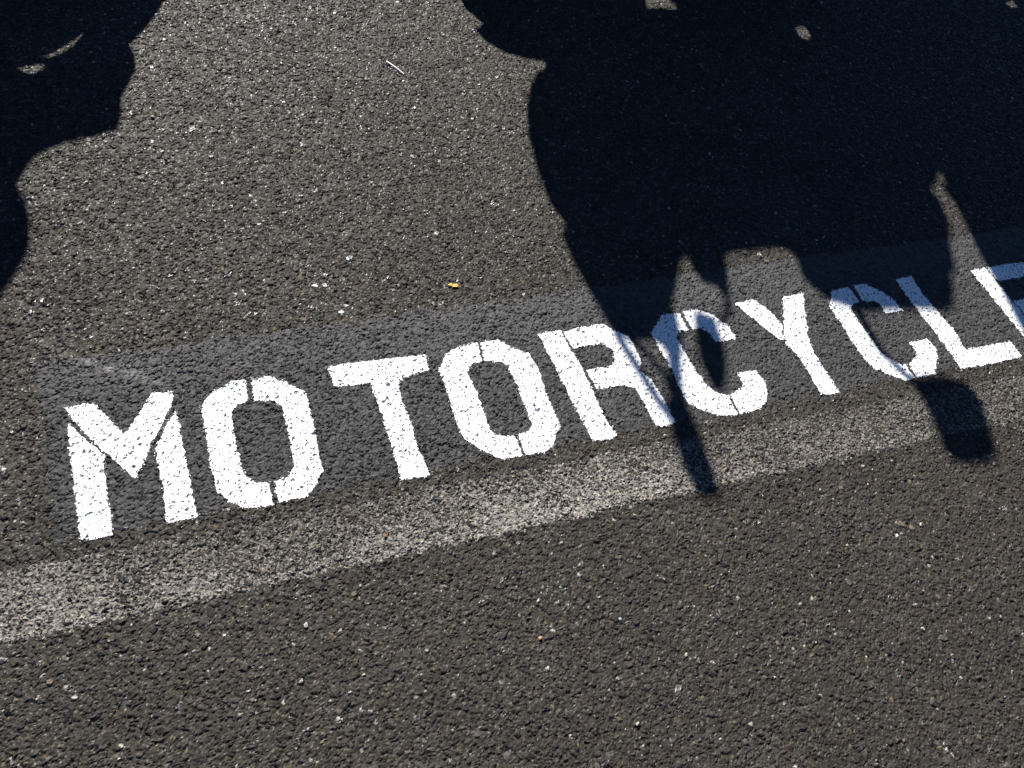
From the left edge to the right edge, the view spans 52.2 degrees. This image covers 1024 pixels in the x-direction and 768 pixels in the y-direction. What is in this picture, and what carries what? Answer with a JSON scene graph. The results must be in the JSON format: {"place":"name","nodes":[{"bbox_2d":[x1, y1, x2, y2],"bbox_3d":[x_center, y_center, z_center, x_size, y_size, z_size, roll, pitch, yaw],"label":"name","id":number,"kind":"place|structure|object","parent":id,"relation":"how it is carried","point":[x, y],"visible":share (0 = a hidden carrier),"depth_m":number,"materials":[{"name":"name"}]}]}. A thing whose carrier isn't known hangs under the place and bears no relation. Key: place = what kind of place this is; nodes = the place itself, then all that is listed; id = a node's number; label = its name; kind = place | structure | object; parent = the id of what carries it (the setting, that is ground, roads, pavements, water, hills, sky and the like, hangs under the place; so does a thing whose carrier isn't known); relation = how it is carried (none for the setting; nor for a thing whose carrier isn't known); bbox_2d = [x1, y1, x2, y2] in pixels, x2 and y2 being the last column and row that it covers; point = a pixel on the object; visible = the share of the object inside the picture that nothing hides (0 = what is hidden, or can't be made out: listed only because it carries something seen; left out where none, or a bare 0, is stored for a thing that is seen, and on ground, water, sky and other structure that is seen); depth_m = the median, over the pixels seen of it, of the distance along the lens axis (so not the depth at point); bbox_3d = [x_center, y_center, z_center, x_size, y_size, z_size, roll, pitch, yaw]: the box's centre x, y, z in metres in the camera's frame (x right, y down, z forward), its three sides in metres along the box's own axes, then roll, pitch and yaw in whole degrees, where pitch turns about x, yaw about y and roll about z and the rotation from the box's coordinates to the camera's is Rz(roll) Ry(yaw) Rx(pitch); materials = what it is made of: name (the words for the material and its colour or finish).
{"place":"outdoors","nodes":[
{"label":"outdoors","id":0,"kind":"place"},
{"bbox_2d":[0,0,1023,767],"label":"asphalt ground","id":1,"kind":"structure","parent":0,"point":[484,152],"depth_m":1.81,"materials":[{"name":"grey asphalt"}]},
{"bbox_2d":[386,61,403,74],"bbox_3d":[-0.256,-0.693,2.288,0.056,0.005,0.004,39,54,19],"label":"dry stalk","id":2,"kind":"object","parent":1,"relation":"on","point":[389,63],"visible":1,"depth_m":2.29,"materials":[{"name":"white plant"}]},
{"bbox_2d":[0,374,1023,644],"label":"worn white line","id":3,"kind":"object","parent":1,"relation":"on","point":[404,548],"visible":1,"depth_m":1.60,"materials":[{"name":"paint"}]},
{"bbox_2d":[33,226,1023,544],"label":"dark paint patch","id":4,"kind":"object","parent":1,"relation":"on","point":[353,442],"visible":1,"depth_m":1.80,"materials":[{"name":"black paint"}]},
{"bbox_2d":[65,262,1023,539],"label":"stencilled word","id":5,"kind":"object","parent":4,"relation":"on","point":[177,490],"visible":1,"depth_m":1.76,"materials":[{"name":"white paint"}]}
]}

